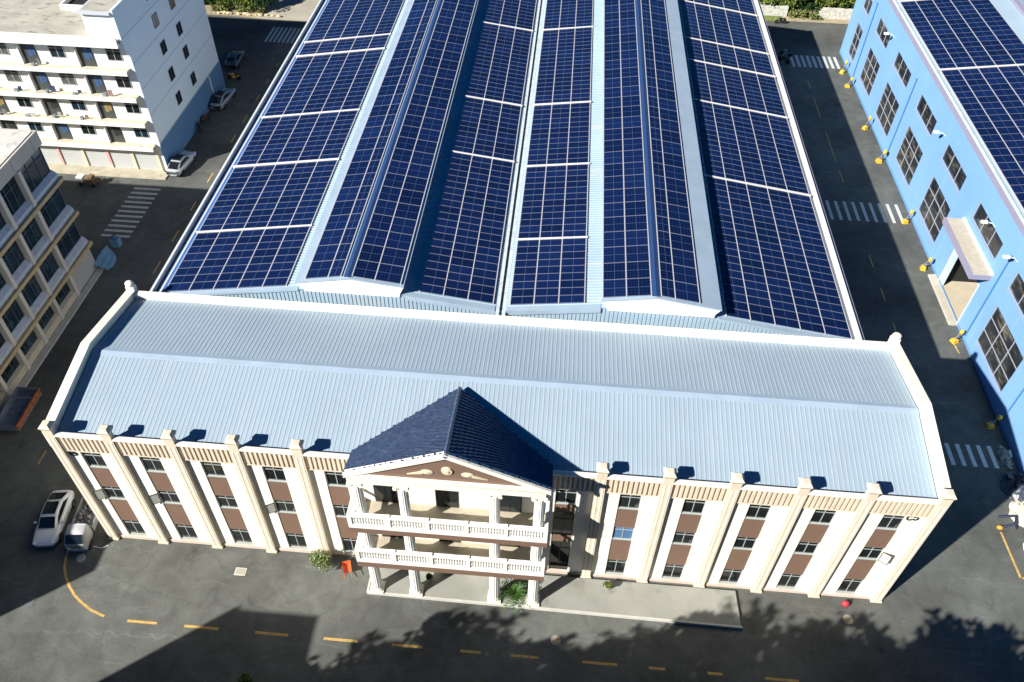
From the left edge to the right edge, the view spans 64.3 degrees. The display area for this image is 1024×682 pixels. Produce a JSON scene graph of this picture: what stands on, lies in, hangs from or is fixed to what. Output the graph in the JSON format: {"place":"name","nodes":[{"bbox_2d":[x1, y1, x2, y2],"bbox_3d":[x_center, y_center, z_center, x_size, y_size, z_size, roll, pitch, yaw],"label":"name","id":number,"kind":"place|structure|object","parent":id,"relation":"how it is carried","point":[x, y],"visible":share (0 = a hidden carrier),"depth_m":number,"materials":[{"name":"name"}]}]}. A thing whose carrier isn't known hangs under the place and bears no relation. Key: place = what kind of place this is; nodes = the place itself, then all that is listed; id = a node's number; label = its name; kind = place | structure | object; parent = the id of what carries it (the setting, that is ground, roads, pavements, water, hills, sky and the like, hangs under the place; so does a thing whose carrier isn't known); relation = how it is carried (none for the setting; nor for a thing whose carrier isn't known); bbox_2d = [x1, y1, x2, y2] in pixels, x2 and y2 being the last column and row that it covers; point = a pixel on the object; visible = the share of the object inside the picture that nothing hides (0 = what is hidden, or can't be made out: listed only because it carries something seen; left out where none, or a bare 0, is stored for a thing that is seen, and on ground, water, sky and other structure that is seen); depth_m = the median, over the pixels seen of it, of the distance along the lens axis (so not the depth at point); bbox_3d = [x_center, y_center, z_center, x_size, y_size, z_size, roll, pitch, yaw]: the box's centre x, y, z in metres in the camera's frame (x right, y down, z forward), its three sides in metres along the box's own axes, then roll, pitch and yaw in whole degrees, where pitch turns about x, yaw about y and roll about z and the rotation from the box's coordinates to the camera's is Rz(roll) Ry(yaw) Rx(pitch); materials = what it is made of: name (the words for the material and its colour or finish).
{"place":"outdoors","nodes":[
{"label":"outdoors","id":0,"kind":"place"},
{"bbox_2d":[18,267,103,386],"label":"office pavement","id":1,"kind":"structure","parent":0,"point":[43,354],"depth_m":74.12,"materials":[{"name":"concrete"}]},
{"bbox_2d":[47,163,168,179],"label":"dormitory pavement","id":2,"kind":"structure","parent":0,"point":[112,172],"depth_m":91.70,"materials":[{"name":"beige concrete"}]},
{"bbox_2d":[256,0,319,20],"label":"pavement","id":3,"kind":"structure","parent":0,"point":[300,10],"depth_m":121.94,"materials":[{"name":"beige concrete"}]},
{"bbox_2d":[150,0,864,339],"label":"warehouse","id":4,"kind":"structure","parent":0,"point":[654,309],"depth_m":66.33,"materials":[{"name":"grey"}]},
{"bbox_2d":[165,224,311,291],"bbox_3d":[-21.176,-6.500,63.313,9.830,1.712,7.204,4,46,3],"label":"solar array","id":5,"kind":"object","parent":4,"relation":"on","point":[241,258],"visible":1,"depth_m":63.17,"materials":[{"name":"blue glass"}]},
{"bbox_2d":[199,158,338,230],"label":"solar array","id":6,"kind":"object","parent":4,"relation":"on","point":[288,193],"visible":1,"depth_m":69.02,"materials":[{"name":"blue glass"}]},
{"bbox_2d":[236,108,359,164],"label":"solar array","id":7,"kind":"object","parent":4,"relation":"on","point":[301,136],"visible":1,"depth_m":75.39,"materials":[{"name":"blue glass"}]},
{"bbox_2d":[264,47,384,115],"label":"solar array","id":8,"kind":"object","parent":4,"relation":"on","point":[329,81],"visible":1,"depth_m":82.61,"materials":[{"name":"blue glass"}]},
{"bbox_2d":[298,33,390,54],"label":"solar array","id":9,"kind":"object","parent":4,"relation":"on","point":[346,44],"visible":1,"depth_m":88.55,"materials":[{"name":"blue glass"}]},
{"bbox_2d":[306,0,403,40],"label":"solar array","id":10,"kind":"object","parent":4,"relation":"on","point":[344,18],"visible":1,"depth_m":92.95,"materials":[{"name":"blue glass"}]},
{"bbox_2d":[305,0,436,278],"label":"solar array","id":11,"kind":"object","parent":4,"relation":"on","point":[333,249],"visible":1,"depth_m":69.96,"materials":[{"name":"blue glass"}]},
{"bbox_2d":[352,0,476,284],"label":"solar array","id":12,"kind":"object","parent":4,"relation":"on","point":[388,240],"visible":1,"depth_m":69.77,"materials":[{"name":"blue glass"}]},
{"bbox_2d":[419,150,514,303],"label":"solar array","id":13,"kind":"object","parent":4,"relation":"on","point":[468,232],"visible":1,"depth_m":65.31,"materials":[{"name":"blue glass"}]},
{"bbox_2d":[453,95,521,159],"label":"solar array","id":14,"kind":"object","parent":4,"relation":"on","point":[480,118],"visible":1,"depth_m":76.08,"materials":[{"name":"blue glass"}]},
{"bbox_2d":[466,21,532,103],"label":"solar array","id":15,"kind":"object","parent":4,"relation":"on","point":[491,77],"visible":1,"depth_m":84.90,"materials":[{"name":"blue glass"}]},
{"bbox_2d":[484,0,536,29],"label":"solar array","id":16,"kind":"object","parent":4,"relation":"on","point":[510,12],"visible":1,"depth_m":93.52,"materials":[{"name":"blue glass"}]},
{"bbox_2d":[509,236,587,304],"bbox_3d":[2.835,-5.454,62.099,5.680,0.933,7.614,4,46,3],"label":"solar array","id":17,"kind":"object","parent":4,"relation":"on","point":[540,267],"visible":1,"depth_m":61.95,"materials":[{"name":"blue glass"}]},
{"bbox_2d":[518,162,589,237],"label":"solar array","id":18,"kind":"object","parent":4,"relation":"on","point":[550,185],"visible":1,"depth_m":68.20,"materials":[{"name":"blue glass"}]},
{"bbox_2d":[527,101,590,164],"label":"solar array","id":19,"kind":"object","parent":4,"relation":"on","point":[552,134],"visible":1,"depth_m":75.60,"materials":[{"name":"blue glass"}]},
{"bbox_2d":[534,26,592,103],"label":"solar array","id":20,"kind":"object","parent":4,"relation":"on","point":[559,68],"visible":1,"depth_m":84.79,"materials":[{"name":"blue glass"}]},
{"bbox_2d":[543,0,592,28],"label":"solar array","id":21,"kind":"object","parent":4,"relation":"on","point":[572,13],"visible":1,"depth_m":93.57,"materials":[{"name":"blue glass"}]},
{"bbox_2d":[602,0,651,297],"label":"solar array","id":22,"kind":"object","parent":4,"relation":"on","point":[628,252],"visible":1,"depth_m":69.19,"materials":[{"name":"blue glass"}]},
{"bbox_2d":[640,0,700,303],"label":"solar array","id":23,"kind":"object","parent":4,"relation":"on","point":[677,265],"visible":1,"depth_m":69.02,"materials":[{"name":"blue glass"}]},
{"bbox_2d":[688,0,755,13],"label":"solar array","id":24,"kind":"object","parent":4,"relation":"on","point":[746,6],"visible":1,"depth_m":97.95,"materials":[{"name":"blue glass"}]},
{"bbox_2d":[679,0,767,52],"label":"solar array","id":25,"kind":"object","parent":4,"relation":"on","point":[716,24],"visible":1,"depth_m":93.38,"materials":[{"name":"blue glass"}]},
{"bbox_2d":[684,36,773,74],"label":"solar array","id":26,"kind":"object","parent":4,"relation":"on","point":[726,55],"visible":1,"depth_m":88.27,"materials":[{"name":"blue glass"}]},
{"bbox_2d":[687,58,786,116],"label":"solar array","id":27,"kind":"object","parent":4,"relation":"on","point":[734,86],"visible":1,"depth_m":83.41,"materials":[{"name":"blue glass"}]},
{"bbox_2d":[693,98,808,193],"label":"solar array","id":28,"kind":"object","parent":4,"relation":"on","point":[748,145],"visible":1,"depth_m":75.62,"materials":[{"name":"blue glass"}]},
{"bbox_2d":[704,174,851,338],"bbox_3d":[20.773,-7.325,65.158,9.600,1.676,17.754,4,46,3],"label":"solar array","id":29,"kind":"object","parent":4,"relation":"on","point":[774,265],"visible":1,"depth_m":64.29,"materials":[{"name":"blue glass"}]},
{"bbox_2d":[0,14,1023,681],"bbox_3d":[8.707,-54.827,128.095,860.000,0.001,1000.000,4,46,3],"label":"ground","id":30,"kind":"structure","parent":0,"point":[950,608],"depth_m":57.13,"materials":[{"name":"grey asphalt"}]},
{"bbox_2d":[0,387,41,431],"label":"steel skip","id":31,"kind":"object","parent":30,"relation":"on","point":[17,409],"visible":1,"depth_m":66.87,"materials":[{"name":"orange"}]},
{"bbox_2d":[0,128,96,410],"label":"glazed office block","id":32,"kind":"structure","parent":30,"relation":"on","point":[48,267],"depth_m":70.17,"materials":[{"name":"paint"}]},
{"bbox_2d":[1,356,27,392],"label":"window","id":33,"kind":"structure","parent":32,"relation":"in","point":[13,374],"depth_m":69.15,"materials":[{"name":"black"}]},
{"bbox_2d":[2,299,31,341],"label":"window","id":34,"kind":"structure","parent":32,"relation":"in","point":[14,318],"depth_m":69.06,"materials":[{"name":"black glass"}]},
{"bbox_2d":[0,176,33,225],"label":"window","id":35,"kind":"structure","parent":32,"relation":"in","point":[19,208],"depth_m":68.03,"materials":[{"name":"black"}]},
{"bbox_2d":[2,240,32,285],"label":"window","id":36,"kind":"structure","parent":32,"relation":"in","point":[14,259],"depth_m":68.63,"materials":[{"name":"black glass"}]},
{"bbox_2d":[20,330,44,365],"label":"window","id":37,"kind":"structure","parent":32,"relation":"in","point":[33,345],"depth_m":71.34,"materials":[{"name":"black"}]},
{"bbox_2d":[21,275,48,315],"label":"window","id":38,"kind":"structure","parent":32,"relation":"in","point":[32,292],"depth_m":71.28,"materials":[{"name":"black glass"}]},
{"bbox_2d":[21,218,49,260],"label":"window","id":39,"kind":"structure","parent":32,"relation":"in","point":[32,234],"depth_m":70.84,"materials":[{"name":"black"}]},
{"bbox_2d":[19,147,58,203],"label":"window","id":40,"kind":"structure","parent":32,"relation":"in","point":[36,172],"depth_m":70.67,"materials":[{"name":"grey glass"}]},
{"bbox_2d":[38,306,61,339],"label":"window","id":41,"kind":"structure","parent":32,"relation":"in","point":[49,321],"depth_m":73.56,"materials":[{"name":"black"}]},
{"bbox_2d":[39,252,65,291],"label":"window","id":42,"kind":"structure","parent":32,"relation":"in","point":[52,273],"depth_m":73.50,"materials":[{"name":"black glass"}]},
{"bbox_2d":[40,188,73,237],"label":"window","id":43,"kind":"structure","parent":32,"relation":"in","point":[55,212],"depth_m":73.53,"materials":[{"name":"black"}]},
{"bbox_2d":[55,282,77,315],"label":"window","id":44,"kind":"structure","parent":32,"relation":"in","point":[66,297],"depth_m":75.78,"materials":[{"name":"black"}]},
{"bbox_2d":[56,221,87,268],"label":"window","id":45,"kind":"structure","parent":32,"relation":"in","point":[71,243],"depth_m":76.17,"materials":[{"name":"black"}]},
{"bbox_2d":[32,489,75,546],"bbox_3d":[-33.711,12.896,59.832,2.080,1.483,4.620,-2,46,-3],"label":"parked car","id":46,"kind":"object","parent":30,"relation":"on","point":[58,505],"visible":1,"depth_m":59.21,"materials":[{"name":"white paint"}]},
{"bbox_2d":[64,498,98,550],"bbox_3d":[-31.146,13.257,59.337,1.600,1.780,4.030,0,46,-2],"label":"truck","id":47,"kind":"object","parent":30,"relation":"on","point":[81,528],"visible":0.74,"depth_m":58.27,"materials":[{"name":"white paint"}]},
{"bbox_2d":[94,245,115,269],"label":"blue tarpaulin","id":48,"kind":"object","parent":30,"relation":"on","point":[106,258],"visible":1,"depth_m":80.47,"materials":[{"name":"plastic"}]},
{"bbox_2d":[0,0,225,170],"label":"dormitory block","id":49,"kind":"structure","parent":30,"relation":"on","point":[136,84],"depth_m":87.03,"materials":[{"name":"white paint"}]},
{"bbox_2d":[76,47,96,65],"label":"balcony door","id":50,"kind":"structure","parent":49,"relation":"in","point":[86,56],"depth_m":82.70,"materials":[{"name":"blue glass"}]},
{"bbox_2d":[101,187,160,237],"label":"crosswalk","id":51,"kind":"structure","parent":30,"relation":"on","point":[116,225],"depth_m":86.78,"materials":[{"name":"white paint"}]},
{"bbox_2d":[164,150,196,175],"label":"parked car","id":52,"kind":"object","parent":30,"relation":"on","point":[179,164],"visible":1,"depth_m":91.33,"materials":[{"name":"silver metal"}]},
{"bbox_2d":[208,88,235,109],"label":"parked car","id":53,"kind":"object","parent":30,"relation":"on","point":[221,99],"visible":1,"depth_m":101.33,"materials":[{"name":"silver metal"}]},
{"bbox_2d":[224,51,244,68],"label":"parked car","id":54,"kind":"object","parent":30,"relation":"on","point":[233,59],"visible":1,"depth_m":108.49,"materials":[{"name":"grey paint"}]},
{"bbox_2d":[308,549,331,572],"bbox_3d":[-13.538,15.493,57.599,1.987,1.748,1.567,18,48,16],"label":"flowering bush","id":55,"kind":"object","parent":30,"relation":"on","point":[319,558],"visible":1,"depth_m":57.22,"materials":[{"name":"green plant"}]},
{"bbox_2d":[38,280,956,606],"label":"factory office","id":56,"kind":"structure","parent":30,"relation":"on","point":[492,448],"depth_m":52.94,"materials":[{"name":"white paint"}]},
{"bbox_2d":[81,452,108,468],"bbox_3d":[-27.038,7.661,52.902,1.360,1.600,0.280,4,46,3],"label":"window","id":57,"kind":"structure","parent":56,"relation":"in","point":[95,460],"depth_m":52.97,"materials":[{"name":"glass"}]},
{"bbox_2d":[92,486,126,500],"bbox_3d":[-27.393,10.299,55.560,1.958,1.500,0.508,-3,46,-4],"label":"window","id":58,"kind":"structure","parent":56,"relation":"in","point":[112,492],"depth_m":55.56,"materials":[{"name":"black glass"}]},
{"bbox_2d":[140,457,165,472],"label":"window","id":59,"kind":"structure","parent":56,"relation":"in","point":[151,464],"depth_m":52.80,"materials":[{"name":"glass"}]},
{"bbox_2d":[148,490,181,504],"bbox_3d":[-23.552,10.567,55.388,1.958,1.500,0.508,-3,46,-4],"label":"window","id":60,"kind":"structure","parent":56,"relation":"in","point":[168,497],"depth_m":55.38,"materials":[{"name":"black glass"}]},
{"bbox_2d":[201,462,225,477],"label":"window","id":61,"kind":"structure","parent":56,"relation":"in","point":[211,469],"depth_m":52.62,"materials":[{"name":"glass"}]},
{"bbox_2d":[262,466,286,482],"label":"window","id":62,"kind":"structure","parent":56,"relation":"in","point":[273,474],"depth_m":52.44,"materials":[{"name":"black glass"}]},
{"bbox_2d":[265,500,296,513],"bbox_3d":[-15.579,11.124,55.029,1.958,1.500,0.508,-3,46,-4],"label":"window","id":63,"kind":"structure","parent":56,"relation":"in","point":[283,506],"depth_m":55.04,"materials":[{"name":"glass"}]},
{"bbox_2d":[324,471,347,487],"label":"window","id":64,"kind":"structure","parent":56,"relation":"in","point":[335,479],"depth_m":52.27,"materials":[{"name":"black glass"}]},
{"bbox_2d":[373,485,397,502],"bbox_3d":[-7.974,9.594,51.296,1.440,1.950,0.077,4,46,3],"label":"door","id":65,"kind":"structure","parent":56,"relation":"in","point":[382,493],"depth_m":51.31,"materials":[{"name":"grey glass"}]},
{"bbox_2d":[435,490,458,507],"bbox_3d":[-4.087,9.865,51.121,1.440,1.950,0.077,4,46,3],"label":"door","id":66,"kind":"structure","parent":56,"relation":"in","point":[444,498],"depth_m":51.10,"materials":[{"name":"grey glass"}]},
{"bbox_2d":[500,495,521,512],"bbox_3d":[-0.101,10.144,50.942,1.440,1.950,0.077,4,46,3],"label":"door","id":67,"kind":"structure","parent":56,"relation":"in","point":[508,503],"depth_m":50.94,"materials":[{"name":"grey glass"}]},
{"bbox_2d":[548,540,570,569],"bbox_3d":[3.299,14.881,56.691,1.360,3.800,0.070,4,46,3],"label":"window","id":68,"kind":"structure","parent":56,"relation":"in","point":[559,550],"depth_m":56.70,"materials":[{"name":"grey glass"}]},
{"bbox_2d":[552,511,574,535],"bbox_3d":[3.368,11.997,53.742,1.360,2.850,0.070,4,46,3],"label":"window","id":69,"kind":"structure","parent":56,"relation":"in","point":[563,522],"depth_m":53.79,"materials":[{"name":"grey glass"}]},
{"bbox_2d":[555,489,577,504],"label":"window","id":70,"kind":"structure","parent":56,"relation":"in","point":[566,497],"depth_m":51.60,"materials":[{"name":"black glass"}]},
{"bbox_2d":[605,559,626,574],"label":"window","id":71,"kind":"structure","parent":56,"relation":"in","point":[612,566],"depth_m":57.24,"materials":[{"name":"black glass"}]},
{"bbox_2d":[617,494,641,509],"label":"window","id":72,"kind":"structure","parent":56,"relation":"in","point":[629,502],"depth_m":51.42,"materials":[{"name":"glass"}]},
{"bbox_2d":[661,564,684,578],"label":"window","id":73,"kind":"structure","parent":56,"relation":"in","point":[671,571],"depth_m":57.06,"materials":[{"name":"glass"}]},
{"bbox_2d":[681,499,705,514],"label":"window","id":74,"kind":"structure","parent":56,"relation":"in","point":[693,507],"depth_m":51.24,"materials":[{"name":"glass"}]},
{"bbox_2d":[718,569,742,583],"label":"window","id":75,"kind":"structure","parent":56,"relation":"in","point":[731,576],"depth_m":56.90,"materials":[{"name":"black glass"}]},
{"bbox_2d":[744,504,770,519],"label":"window","id":76,"kind":"structure","parent":56,"relation":"in","point":[756,512],"depth_m":51.06,"materials":[{"name":"black glass"}]},
{"bbox_2d":[776,573,801,588],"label":"window","id":77,"kind":"structure","parent":56,"relation":"in","point":[790,581],"depth_m":56.70,"materials":[{"name":"black glass"}]},
{"bbox_2d":[809,509,836,524],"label":"window","id":78,"kind":"structure","parent":56,"relation":"in","point":[820,517],"depth_m":50.88,"materials":[{"name":"black glass"}]},
{"bbox_2d":[836,578,862,593],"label":"window","id":79,"kind":"structure","parent":56,"relation":"in","point":[850,586],"depth_m":56.52,"materials":[{"name":"black glass"}]},
{"bbox_2d":[857,547,892,564],"bbox_3d":[23.723,13.870,53.260,1.954,1.500,0.522,12,47,10],"label":"window","id":80,"kind":"structure","parent":56,"relation":"in","point":[868,553],"depth_m":53.28,"materials":[{"name":"black glass"}]},
{"bbox_2d":[876,515,905,530],"bbox_3d":[23.504,11.190,50.630,1.360,1.600,0.280,4,46,3],"label":"window","id":81,"kind":"structure","parent":56,"relation":"in","point":[888,522],"depth_m":50.69,"materials":[{"name":"black glass"}]},
{"bbox_2d":[366,578,742,629],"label":"apron kerb","id":82,"kind":"structure","parent":30,"relation":"on","point":[572,611],"depth_m":55.96,"materials":[{"name":"concrete"}]},
{"bbox_2d":[369,568,740,625],"bbox_3d":[2.895,17.664,56.947,25.680,0.270,2.580,4,46,3],"label":"entrance apron","id":83,"kind":"object","parent":30,"relation":"on","point":[716,606],"visible":0.77,"depth_m":56.76,"materials":[{"name":"concrete"}]},
{"bbox_2d":[496,578,528,615],"bbox_3d":[0.075,17.381,56.015,2.922,1.364,2.722,4,46,3],"label":"cycad palm","id":84,"kind":"object","parent":83,"relation":"on","point":[513,594],"visible":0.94,"depth_m":55.94,"materials":[{"name":"green plant"}]},
{"bbox_2d":[790,55,839,68],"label":"crosswalk","id":85,"kind":"structure","parent":30,"relation":"on","point":[814,62],"depth_m":113.15,"materials":[{"name":"white paint"}]},
{"bbox_2d":[825,200,902,223],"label":"crosswalk","id":86,"kind":"structure","parent":30,"relation":"on","point":[864,211],"depth_m":88.95,"materials":[{"name":"white paint"}]},
{"bbox_2d":[839,0,1023,473],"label":"blue factory","id":87,"kind":"structure","parent":30,"relation":"on","point":[953,188],"depth_m":80.17,"materials":[{"name":"blue paint"}]},
{"bbox_2d":[858,47,879,98],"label":"window","id":88,"kind":"structure","parent":87,"relation":"in","point":[871,66],"depth_m":103.88,"materials":[{"name":"grey glass"}]},
{"bbox_2d":[874,82,898,138],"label":"window","id":89,"kind":"structure","parent":87,"relation":"in","point":[887,108],"depth_m":97.40,"materials":[{"name":"grey glass"}]},
{"bbox_2d":[892,51,910,90],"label":"window","id":90,"kind":"structure","parent":87,"relation":"in","point":[899,64],"depth_m":93.77,"materials":[{"name":"grey glass"}]},
{"bbox_2d":[894,126,922,188],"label":"window","id":91,"kind":"structure","parent":87,"relation":"in","point":[909,154],"depth_m":90.37,"materials":[{"name":"grey glass"}]},
{"bbox_2d":[914,94,936,137],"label":"window","id":92,"kind":"structure","parent":87,"relation":"in","point":[926,115],"depth_m":86.78,"materials":[{"name":"grey glass"}]},
{"bbox_2d":[916,176,949,244],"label":"window","id":93,"kind":"structure","parent":87,"relation":"in","point":[933,208],"depth_m":83.45,"materials":[{"name":"grey glass"}]},
{"bbox_2d":[940,143,966,193],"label":"window","id":94,"kind":"structure","parent":87,"relation":"in","point":[953,166],"depth_m":79.81,"materials":[{"name":"grey glass"}]},
{"bbox_2d":[938,249,978,322],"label":"doorway","id":95,"kind":"structure","parent":87,"relation":"in","point":[959,290],"depth_m":79.69,"materials":[{"name":"beige"}]},
{"bbox_2d":[898,0,1023,68],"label":"solar array","id":96,"kind":"object","parent":87,"relation":"on","point":[960,33],"visible":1,"depth_m":88.96,"materials":[{"name":"blue glass"}]},
{"bbox_2d":[939,64,1023,211],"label":"solar array","id":97,"kind":"object","parent":87,"relation":"on","point":[990,99],"visible":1,"depth_m":78.12,"materials":[{"name":"blue glass"}]},
{"bbox_2d":[970,202,1002,261],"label":"window","id":98,"kind":"structure","parent":87,"relation":"in","point":[992,240],"depth_m":72.74,"materials":[{"name":"grey glass"}]},
{"bbox_2d":[974,305,1023,394],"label":"window","id":99,"kind":"structure","parent":87,"relation":"in","point":[1002,355],"depth_m":69.52,"materials":[{"name":"grey glass"}]},
{"bbox_2d":[1006,272,1023,321],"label":"window","id":100,"kind":"structure","parent":87,"relation":"in","point":[1016,287],"depth_m":67.27,"materials":[{"name":"grey glass"}]},
{"bbox_2d":[930,274,957,325],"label":"pavement slab","id":101,"kind":"structure","parent":30,"relation":"on","point":[945,303],"depth_m":78.86,"materials":[{"name":"beige concrete"}]},
{"bbox_2d":[944,443,1007,468],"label":"crosswalk","id":102,"kind":"structure","parent":30,"relation":"on","point":[972,458],"depth_m":66.04,"materials":[{"name":"white paint"}]},
{"bbox_2d":[999,472,1023,501],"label":"sheeted heap","id":103,"kind":"object","parent":30,"relation":"on","point":[1011,486],"visible":1,"depth_m":63.39,"materials":[{"name":"plastic"}]},
{"bbox_2d":[1008,500,1023,526],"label":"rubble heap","id":104,"kind":"object","parent":30,"relation":"on","point":[1016,508],"visible":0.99,"depth_m":62.01,"materials":[{"name":"beige stone"}]},
{"bbox_2d":[204,0,844,21],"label":"dirt ground","id":105,"kind":"structure","parent":0,"point":[210,11],"depth_m":121.39,"materials":[{"name":"brown soil"}]},
{"bbox_2d":[760,4,788,16],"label":"stone wall","id":106,"kind":"structure","parent":105,"relation":"on","point":[772,10],"depth_m":122.68,"materials":[{"name":"beige stone"}]},
{"bbox_2d":[817,7,852,19],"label":"stone wall","id":107,"kind":"structure","parent":105,"relation":"on","point":[834,13],"depth_m":122.31,"materials":[{"name":"beige stone"}]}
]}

